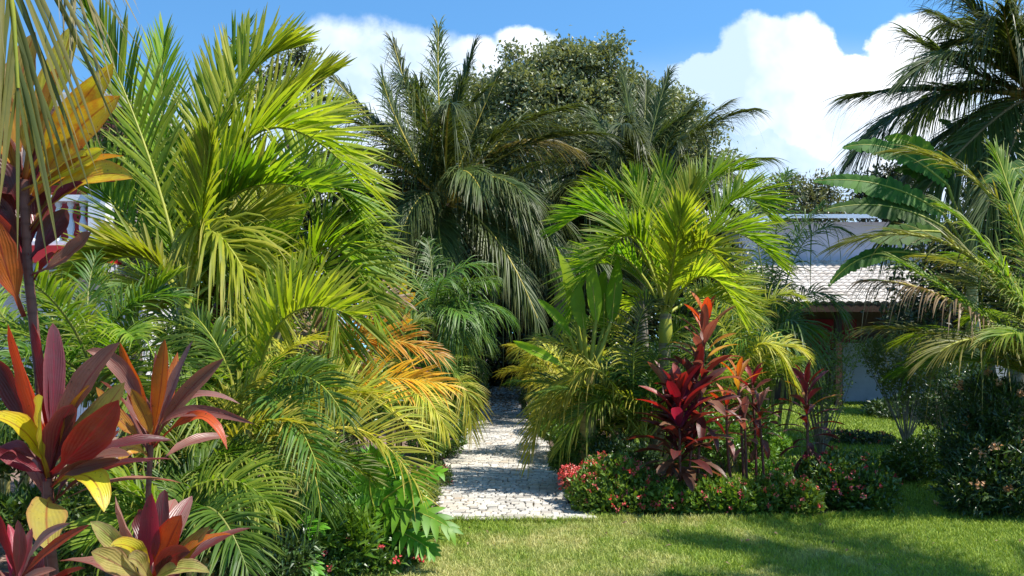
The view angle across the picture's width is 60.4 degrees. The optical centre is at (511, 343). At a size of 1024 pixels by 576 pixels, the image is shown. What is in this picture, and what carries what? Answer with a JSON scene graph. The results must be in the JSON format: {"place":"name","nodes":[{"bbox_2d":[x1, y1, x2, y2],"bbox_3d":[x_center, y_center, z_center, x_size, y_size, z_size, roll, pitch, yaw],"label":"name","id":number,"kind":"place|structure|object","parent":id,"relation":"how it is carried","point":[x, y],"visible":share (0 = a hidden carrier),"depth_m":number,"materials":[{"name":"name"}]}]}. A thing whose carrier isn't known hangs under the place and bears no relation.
{"place":"outdoors","nodes":[
{"label":"outdoors","id":0,"kind":"place"},
{"bbox_2d":[0,417,450,575],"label":"garden bed","id":1,"kind":"object","parent":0,"point":[2,561],"depth_m":10.71,"materials":[{"name":"brown soil"}]},
{"bbox_2d":[0,405,32,498],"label":"leafy shrub","id":2,"kind":"object","parent":1,"relation":"on","point":[6,468],"visible":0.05,"depth_m":6.21,"materials":[{"name":"green plant"}]},
{"bbox_2d":[0,516,88,575],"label":"cordyline","id":3,"kind":"object","parent":1,"relation":"on","point":[18,548],"visible":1,"depth_m":2.88,"materials":[{"name":"red plant"}]},
{"bbox_2d":[0,28,132,575],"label":"cordyline","id":4,"kind":"object","parent":1,"relation":"on","point":[14,270],"visible":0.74,"depth_m":3.36,"materials":[{"name":"orange plant"}]},
{"bbox_2d":[0,482,133,575],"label":"leafy shrub","id":5,"kind":"object","parent":1,"relation":"on","point":[13,505],"visible":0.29,"depth_m":4.69,"materials":[{"name":"green plant"}]},
{"bbox_2d":[0,0,150,263],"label":"coconut palm","id":6,"kind":"object","parent":1,"relation":"on","point":[9,12],"visible":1,"depth_m":2.75,"materials":[{"name":"green plant"}]},
{"bbox_2d":[0,273,158,511],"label":"areca palm","id":7,"kind":"object","parent":1,"relation":"on","point":[4,485],"visible":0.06,"depth_m":8.25,"materials":[{"name":"plant"}]},
{"bbox_2d":[0,322,179,575],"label":"cordyline","id":8,"kind":"object","parent":1,"relation":"on","point":[47,427],"visible":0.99,"depth_m":3.25,"materials":[{"name":"red plant"}]},
{"bbox_2d":[0,249,212,575],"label":"areca palm","id":9,"kind":"object","parent":1,"relation":"on","point":[50,295],"visible":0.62,"depth_m":5.10,"materials":[{"name":"plant"}]},
{"bbox_2d":[0,245,248,482],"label":"areca palm","id":10,"kind":"object","parent":1,"relation":"on","point":[110,296],"visible":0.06,"depth_m":8.76,"materials":[{"name":"plant"}]},
{"bbox_2d":[74,86,196,435],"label":"light tree","id":11,"kind":"object","parent":1,"relation":"on","point":[104,140],"visible":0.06,"depth_m":14.85,"materials":[{"name":"green plant"}]},
{"bbox_2d":[60,490,248,575],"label":"cordyline","id":12,"kind":"object","parent":1,"relation":"on","point":[158,526],"visible":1,"depth_m":2.93,"materials":[{"name":"red plant"}]},
{"bbox_2d":[86,339,253,572],"bbox_3d":[-1.485,0.790,3.964,0.746,1.621,0.430,0,0,0],"label":"cordyline","id":13,"kind":"object","parent":1,"relation":"on","point":[165,406],"visible":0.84,"depth_m":3.86,"materials":[{"name":"red plant"}]},
{"bbox_2d":[53,423,309,575],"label":"areca palm","id":14,"kind":"object","parent":1,"relation":"on","point":[201,515],"visible":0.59,"depth_m":4.40,"materials":[{"name":"plant"}]},
{"bbox_2d":[25,0,402,497],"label":"feather palm","id":15,"kind":"object","parent":1,"relation":"on","point":[201,225],"visible":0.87,"depth_m":6.67,"materials":[{"name":"green plant"}]},
{"bbox_2d":[121,364,322,575],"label":"areca palm","id":16,"kind":"object","parent":1,"relation":"on","point":[238,430],"visible":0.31,"depth_m":4.98,"materials":[{"name":"plant"}]},
{"bbox_2d":[192,271,251,477],"bbox_3d":[-2.396,0.497,7.183,0.794,2.207,0.881,0,0,-20],"label":"cordyline","id":17,"kind":"object","parent":1,"relation":"on","point":[214,305],"visible":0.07,"depth_m":7.16,"materials":[{"name":"green plant"}]},
{"bbox_2d":[59,237,393,431],"bbox_3d":[-2.722,0.288,8.839,3.241,2.630,2.846,0,0,-31],"label":"areca palm","id":18,"kind":"object","parent":1,"relation":"on","point":[115,283],"visible":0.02,"depth_m":8.54,"materials":[{"name":"plant"}]},
{"bbox_2d":[137,479,327,575],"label":"leafy shrub","id":19,"kind":"object","parent":1,"relation":"on","point":[289,565],"visible":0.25,"depth_m":5.22,"materials":[{"name":"green plant"}]},
{"bbox_2d":[102,244,382,575],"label":"areca palm","id":20,"kind":"object","parent":1,"relation":"on","point":[238,351],"visible":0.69,"depth_m":5.26,"materials":[{"name":"plant"}]},
{"bbox_2d":[222,18,333,329],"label":"slender tree","id":21,"kind":"object","parent":1,"relation":"on","point":[297,54],"visible":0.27,"depth_m":16.97,"materials":[{"name":"green plant"}]},
{"bbox_2d":[145,81,425,487],"bbox_3d":[-1.897,-0.441,7.646,2.300,4.103,2.320,0,0,0],"label":"feather palm","id":22,"kind":"object","parent":1,"relation":"on","point":[360,218],"visible":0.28,"depth_m":7.60,"materials":[{"name":"green plant"}]},
{"bbox_2d":[144,350,441,575],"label":"areca palm","id":23,"kind":"object","parent":1,"relation":"on","point":[274,432],"visible":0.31,"depth_m":5.69,"materials":[{"name":"plant"}]},
{"bbox_2d":[271,500,330,575],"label":"philodendron","id":24,"kind":"object","parent":1,"relation":"on","point":[313,569],"visible":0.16,"depth_m":5.49,"materials":[{"name":"green plant"}]},
{"bbox_2d":[199,148,408,352],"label":"broadleaf tree","id":25,"kind":"object","parent":1,"relation":"on","point":[334,200],"visible":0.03,"depth_m":18.59,"materials":[{"name":"green plant"}]},
{"bbox_2d":[233,338,405,446],"bbox_3d":[-2.242,0.735,9.598,2.186,1.770,1.616,0,0,0],"label":"leafy shrub","id":26,"kind":"object","parent":1,"relation":"on","point":[378,410],"visible":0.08,"depth_m":9.48,"materials":[{"name":"green plant"}]},
{"bbox_2d":[225,280,468,446],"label":"areca palm","id":27,"kind":"object","parent":1,"relation":"on","point":[416,373],"visible":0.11,"depth_m":8.15,"materials":[{"name":"plant"}]},
{"bbox_2d":[270,535,429,575],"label":"flowering shrub","id":28,"kind":"object","parent":1,"relation":"on","point":[393,556],"visible":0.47,"depth_m":5.92,"materials":[{"name":"green plant"}]},
{"bbox_2d":[261,491,445,571],"bbox_3d":[-1.068,1.289,6.180,0.712,0.662,1.912,0,0,36],"label":"leafy shrub","id":29,"kind":"object","parent":1,"relation":"on","point":[372,534],"visible":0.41,"depth_m":5.90,"materials":[{"name":"green plant"}]},
{"bbox_2d":[289,444,435,539],"bbox_3d":[-1.172,1.174,6.632,1.149,0.892,1.515,0,0,0],"label":"leafy shrub","id":30,"kind":"object","parent":1,"relation":"on","point":[391,475],"visible":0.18,"depth_m":6.64,"materials":[{"name":"green plant"}]},
{"bbox_2d":[326,441,463,575],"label":"philodendron","id":31,"kind":"object","parent":1,"relation":"on","point":[384,501],"visible":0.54,"depth_m":6.12,"materials":[{"name":"green plant"}]},
{"bbox_2d":[327,310,462,476],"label":"areca palm","id":32,"kind":"object","parent":1,"relation":"on","point":[420,402],"visible":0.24,"depth_m":9.91,"materials":[{"name":"plant"}]},
{"bbox_2d":[376,273,429,458],"bbox_3d":[-1.283,0.376,10.365,0.719,2.449,0.788,0,0,0],"label":"cordyline","id":33,"kind":"object","parent":1,"relation":"on","point":[405,324],"visible":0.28,"depth_m":10.36,"materials":[{"name":"orange plant"}]},
{"bbox_2d":[0,474,851,575],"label":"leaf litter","id":34,"kind":"object","parent":1,"relation":"on","point":[2,566],"visible":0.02,"depth_m":7.69,"materials":[{"name":"brown plant"}]},
{"bbox_2d":[407,459,453,501],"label":"flowering shrub","id":35,"kind":"object","parent":1,"relation":"on","point":[448,475],"visible":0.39,"depth_m":9.66,"materials":[{"name":"green plant"}]},
{"bbox_2d":[386,329,492,460],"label":"areca palm","id":36,"kind":"object","parent":1,"relation":"on","point":[473,399],"visible":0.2,"depth_m":11.68,"materials":[{"name":"plant"}]},
{"bbox_2d":[404,404,475,465],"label":"ground cover shrub","id":37,"kind":"object","parent":1,"relation":"on","point":[442,449],"visible":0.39,"depth_m":11.68,"materials":[{"name":"green plant"}]},
{"bbox_2d":[399,314,493,420],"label":"areca palm","id":38,"kind":"object","parent":1,"relation":"on","point":[481,364],"visible":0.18,"depth_m":16.05,"materials":[{"name":"plant"}]},
{"bbox_2d":[374,236,519,444],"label":"fine palm","id":39,"kind":"object","parent":1,"relation":"on","point":[438,296],"visible":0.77,"depth_m":12.24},
{"bbox_2d":[267,351,693,506],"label":"ground","id":40,"kind":"structure","parent":0,"point":[476,413],"depth_m":18.29,"materials":[{"name":"soil"}]},
{"bbox_2d":[0,92,196,435],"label":"veranda house","id":41,"kind":"structure","parent":40,"relation":"on","point":[74,228],"depth_m":14.68,"materials":[{"name":"white paint"}]},
{"bbox_2d":[36,172,86,240],"bbox_3d":[-8.700,-2.625,16.940,1.000,1.950,0.080,0,0,0],"label":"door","id":42,"kind":"structure","parent":41,"relation":"in","point":[64,206],"depth_m":16.90,"materials":[{"name":"white paint"}]},
{"bbox_2d":[307,138,529,383],"bbox_3d":[-2.421,-2.024,24.033,6.656,7.363,4.289,0,0,0],"label":"broadleaf tree","id":43,"kind":"object","parent":40,"relation":"on","point":[474,258],"visible":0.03,"depth_m":23.72,"materials":[{"name":"green plant"}]},
{"bbox_2d":[293,16,626,400],"bbox_3d":[-1.358,-2.514,16.913,6.166,8.239,6.186,0,0,-17],"label":"coconut palm","id":44,"kind":"object","parent":40,"relation":"on","point":[439,149],"visible":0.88,"depth_m":16.11,"materials":[{"name":"green plant"}]},
{"bbox_2d":[416,268,540,387],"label":"broadleaf tree","id":45,"kind":"object","parent":40,"relation":"on","point":[493,382],"visible":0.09,"depth_m":32.00,"materials":[{"name":"green plant"}]},
{"bbox_2d":[427,171,545,380],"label":"broadleaf tree","id":46,"kind":"object","parent":40,"relation":"on","point":[500,299],"visible":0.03,"depth_m":24.61,"materials":[{"name":"green plant"}]},
{"bbox_2d":[455,172,660,401],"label":"coconut palm","id":47,"kind":"object","parent":40,"relation":"on","point":[605,267],"visible":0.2,"depth_m":18.72,"materials":[{"name":"green plant"}]},
{"bbox_2d":[504,325,612,423],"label":"areca palm","id":48,"kind":"object","parent":40,"relation":"on","point":[537,365],"visible":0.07,"depth_m":16.98,"materials":[{"name":"plant"}]},
{"bbox_2d":[486,165,655,359],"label":"broadleaf tree","id":49,"kind":"object","parent":40,"relation":"on","point":[542,279],"visible":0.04,"depth_m":23.60,"materials":[{"name":"green plant"}]},
{"bbox_2d":[439,25,756,242],"bbox_3d":[2.466,-4.272,27.438,10.278,11.811,5.838,0,0,10],"label":"broadleaf tree","id":50,"kind":"object","parent":40,"relation":"on","point":[561,72],"visible":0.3,"depth_m":27.13,"materials":[{"name":"green plant"}]},
{"bbox_2d":[507,154,707,370],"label":"broadleaf tree","id":51,"kind":"object","parent":40,"relation":"on","point":[549,323],"visible":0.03,"depth_m":23.40,"materials":[{"name":"green plant"}]},
{"bbox_2d":[739,167,855,221],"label":"distant tree","id":52,"kind":"object","parent":40,"relation":"on","point":[815,196],"visible":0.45,"depth_m":44.55,"materials":[{"name":"green plant"}]},
{"bbox_2d":[842,159,945,221],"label":"distant tree","id":53,"kind":"object","parent":40,"relation":"on","point":[889,170],"visible":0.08,"depth_m":47.66,"materials":[{"name":"green plant"}]},
{"bbox_2d":[5,0,1023,350],"label":"sky","id":54,"kind":"structure","parent":0,"point":[783,58],"materials":[{"name":"blue"}]},
{"bbox_2d":[435,385,595,520],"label":"path","id":55,"kind":"structure","parent":0,"point":[493,461],"depth_m":10.23,"materials":[{"name":"white gravel"}]},
{"bbox_2d":[453,379,490,413],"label":"ground cover shrub","id":56,"kind":"object","parent":55,"relation":"on","point":[487,386],"visible":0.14,"depth_m":18.60,"materials":[{"name":"green plant"}]},
{"bbox_2d":[518,386,550,421],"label":"ground cover shrub","id":57,"kind":"object","parent":55,"relation":"on","point":[523,392],"visible":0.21,"depth_m":18.47,"materials":[{"name":"green plant"}]},
{"bbox_2d":[537,415,569,447],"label":"ground cover shrub","id":58,"kind":"object","parent":55,"relation":"on","point":[548,435],"visible":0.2,"depth_m":11.34,"materials":[{"name":"green plant"}]},
{"bbox_2d":[557,463,588,503],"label":"flowering shrub","id":59,"kind":"object","parent":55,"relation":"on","point":[568,471],"visible":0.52,"depth_m":8.61,"materials":[{"name":"red plant"}]},
{"bbox_2d":[355,398,1023,575],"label":"lawn","id":60,"kind":"structure","parent":0,"point":[682,568],"depth_m":6.85,"materials":[{"name":"green plant"}]},
{"bbox_2d":[500,58,786,378],"bbox_3d":[3.258,-2.476,19.951,6.566,8.175,6.303,0,0,-37],"label":"coconut palm","id":61,"kind":"object","parent":60,"relation":"on","point":[639,133],"visible":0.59,"depth_m":19.77,"materials":[{"name":"green plant"}]},
{"bbox_2d":[648,206,797,409],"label":"broadleaf tree","id":62,"kind":"object","parent":60,"relation":"on","point":[685,309],"visible":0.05,"depth_m":20.55,"materials":[{"name":"green plant"}]},
{"bbox_2d":[668,400,780,473],"bbox_3d":[2.640,1.153,10.784,2.095,0.935,1.000,0,0,-44],"label":"leafy shrub","id":63,"kind":"object","parent":60,"relation":"on","point":[710,454],"visible":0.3,"depth_m":10.44,"materials":[{"name":"green plant"}]},
{"bbox_2d":[430,385,1020,570],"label":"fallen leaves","id":64,"kind":"object","parent":60,"relation":"on","point":[509,396],"visible":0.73,"depth_m":23.04,"materials":[{"name":"brown plant"}]},
{"bbox_2d":[675,269,815,472],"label":"areca palm","id":65,"kind":"object","parent":60,"relation":"on","point":[784,359],"visible":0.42,"depth_m":10.80,"materials":[{"name":"plant"}]},
{"bbox_2d":[649,277,845,415],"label":"areca palm","id":66,"kind":"object","parent":60,"relation":"on","point":[713,312],"visible":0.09,"depth_m":15.73,"materials":[{"name":"plant"}]},
{"bbox_2d":[743,431,792,467],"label":"leafy shrub","id":67,"kind":"object","parent":60,"relation":"on","point":[778,444],"visible":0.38,"depth_m":11.14,"materials":[{"name":"green plant"}]},
{"bbox_2d":[675,166,863,456],"bbox_3d":[3.503,-0.514,12.618,3.383,4.236,3.029,0,0,-29],"label":"areca palm","id":68,"kind":"object","parent":60,"relation":"on","point":[785,324],"visible":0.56,"depth_m":12.50,"materials":[{"name":"plant"}]},
{"bbox_2d":[781,326,869,452],"bbox_3d":[4.480,0.675,12.603,1.477,1.890,1.086,0,0,-14],"label":"leafy shrub","id":69,"kind":"object","parent":60,"relation":"on","point":[821,448],"visible":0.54,"depth_m":12.53,"materials":[{"name":"green plant"}]},
{"bbox_2d":[711,214,1004,404],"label":"house","id":70,"kind":"structure","parent":60,"relation":"on","point":[825,269],"depth_m":25.00,"materials":[{"name":"white paint"}]},
{"bbox_2d":[825,426,900,445],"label":"flowering shrub","id":71,"kind":"object","parent":60,"relation":"on","point":[851,436],"visible":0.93,"depth_m":13.96,"materials":[{"name":"green plant"}]},
{"bbox_2d":[813,112,1006,449],"bbox_3d":[6.268,-1.146,12.733,4.640,5.491,1.393,0,0,-38],"label":"banana plant","id":72,"kind":"object","parent":60,"relation":"on","point":[894,199],"visible":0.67,"depth_m":11.87,"materials":[{"name":"green plant"}]},
{"bbox_2d":[855,326,964,442],"bbox_3d":[6.452,0.662,13.866,1.774,1.916,1.700,0,0,0],"label":"leafy shrub","id":73,"kind":"object","parent":60,"relation":"on","point":[876,362],"visible":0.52,"depth_m":13.84,"materials":[{"name":"green plant"}]},
{"bbox_2d":[814,134,1023,421],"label":"coconut palm","id":74,"kind":"object","parent":60,"relation":"on","point":[1004,284],"visible":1,"depth_m":8.68,"materials":[{"name":"green plant"}]},
{"bbox_2d":[821,0,1023,446],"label":"coconut palm","id":75,"kind":"object","parent":60,"relation":"on","point":[991,35],"visible":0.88,"depth_m":12.46,"materials":[{"name":"green plant"}]},
{"bbox_2d":[877,428,969,481],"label":"leafy shrub","id":76,"kind":"object","parent":60,"relation":"on","point":[913,459],"visible":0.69,"depth_m":10.01,"materials":[{"name":"green plant"}]},
{"bbox_2d":[842,343,1008,401],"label":"garden wall","id":77,"kind":"structure","parent":60,"relation":"on","point":[863,388],"depth_m":24.20,"materials":[{"name":"white paint"}]},
{"bbox_2d":[859,377,999,421],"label":"leafy shrub","id":78,"kind":"object","parent":60,"relation":"on","point":[874,406],"visible":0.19,"depth_m":18.73,"materials":[{"name":"green plant"}]},
{"bbox_2d":[860,184,1017,377],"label":"broadleaf tree","id":79,"kind":"object","parent":60,"relation":"on","point":[929,319],"visible":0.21,"depth_m":19.80,"materials":[{"name":"green plant"}]},
{"bbox_2d":[912,361,1001,437],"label":"leafy shrub","id":80,"kind":"object","parent":60,"relation":"on","point":[937,408],"visible":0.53,"depth_m":11.55,"materials":[{"name":"green plant"}]},
{"bbox_2d":[925,366,1023,519],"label":"ixora shrub","id":81,"kind":"object","parent":60,"relation":"on","point":[992,470],"visible":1,"depth_m":8.25,"materials":[{"name":"green plant"}]},
{"bbox_2d":[981,159,1023,183],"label":"banana plant","id":82,"kind":"object","parent":60,"relation":"on","point":[987,178],"visible":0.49,"depth_m":11.00,"materials":[{"name":"green plant"}]},
{"bbox_2d":[594,466,862,518],"bbox_3d":[2.125,1.584,10.715,3.050,0.001,5.570,0,0,0],"label":"garden bed","id":83,"kind":"object","parent":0,"point":[663,472],"visible":0.15,"depth_m":8.27,"materials":[{"name":"brown soil"}]},
{"bbox_2d":[493,315,612,449],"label":"areca palm","id":84,"kind":"object","parent":83,"relation":"on","point":[542,362],"visible":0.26,"depth_m":12.45,"materials":[{"name":"plant"}]},
{"bbox_2d":[513,248,622,467],"bbox_3d":[0.570,0.273,9.370,1.346,2.654,0.373,0,0,-33],"label":"heliconia","id":85,"kind":"object","parent":83,"relation":"on","point":[604,296],"visible":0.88,"depth_m":9.48,"materials":[{"name":"plant"}]},
{"bbox_2d":[546,424,614,473],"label":"ground cover shrub","id":86,"kind":"object","parent":83,"relation":"on","point":[575,456],"visible":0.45,"depth_m":9.50,"materials":[{"name":"green plant"}]},
{"bbox_2d":[564,450,670,515],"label":"flowering shrub","id":87,"kind":"object","parent":83,"relation":"on","point":[627,480],"visible":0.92,"depth_m":8.19,"materials":[{"name":"green plant"}]},
{"bbox_2d":[584,432,666,477],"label":"ground cover shrub","id":88,"kind":"object","parent":83,"relation":"on","point":[631,446],"visible":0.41,"depth_m":9.09,"materials":[{"name":"green plant"}]},
{"bbox_2d":[502,288,777,478],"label":"areca palm","id":89,"kind":"object","parent":83,"relation":"on","point":[619,414],"visible":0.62,"depth_m":9.45,"materials":[{"name":"plant"}]},
{"bbox_2d":[539,145,799,477],"bbox_3d":[1.735,-0.376,9.772,2.764,3.991,2.820,0,0,-25],"label":"feather palm","id":90,"kind":"object","parent":83,"relation":"on","point":[678,240],"visible":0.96,"depth_m":9.59,"materials":[{"name":"green plant"}]},
{"bbox_2d":[599,335,748,459],"bbox_3d":[2.123,0.721,11.686,2.637,1.799,1.531,0,0,-16],"label":"leafy shrub","id":91,"kind":"object","parent":83,"relation":"on","point":[715,344],"visible":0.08,"depth_m":11.65,"materials":[{"name":"green plant"}]},
{"bbox_2d":[622,291,743,509],"bbox_3d":[1.642,0.592,8.354,1.180,2.209,1.215,0,0,0],"label":"cordyline","id":92,"kind":"object","parent":83,"relation":"on","point":[681,391],"visible":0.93,"depth_m":8.29,"materials":[{"name":"red plant"}]},
{"bbox_2d":[641,472,764,517],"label":"flowering shrub","id":93,"kind":"object","parent":83,"relation":"on","point":[723,495],"visible":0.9,"depth_m":8.06,"materials":[{"name":"green plant"}]},
{"bbox_2d":[706,357,783,478],"bbox_3d":[2.320,0.855,8.916,0.842,1.495,0.786,0,0,0],"label":"cordyline","id":94,"kind":"object","parent":83,"relation":"on","point":[740,368],"visible":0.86,"depth_m":8.86,"materials":[{"name":"red plant"}]},
{"bbox_2d":[748,456,801,477],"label":"flowering shrub","id":95,"kind":"object","parent":83,"relation":"on","point":[787,465],"visible":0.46,"depth_m":9.21,"materials":[{"name":"green plant"}]},
{"bbox_2d":[737,468,828,516],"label":"flowering shrub","id":96,"kind":"object","parent":83,"relation":"on","point":[774,488],"visible":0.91,"depth_m":8.08,"materials":[{"name":"green plant"}]},
{"bbox_2d":[771,359,844,491],"bbox_3d":[2.863,0.863,8.561,0.604,1.476,0.628,0,0,-39],"label":"cordyline","id":97,"kind":"object","parent":83,"relation":"on","point":[803,378],"visible":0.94,"depth_m":8.58,"materials":[{"name":"red plant"}]},
{"bbox_2d":[789,446,907,513],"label":"flowering shrub","id":98,"kind":"object","parent":83,"relation":"on","point":[849,480],"visible":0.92,"depth_m":8.26,"materials":[{"name":"green plant"}]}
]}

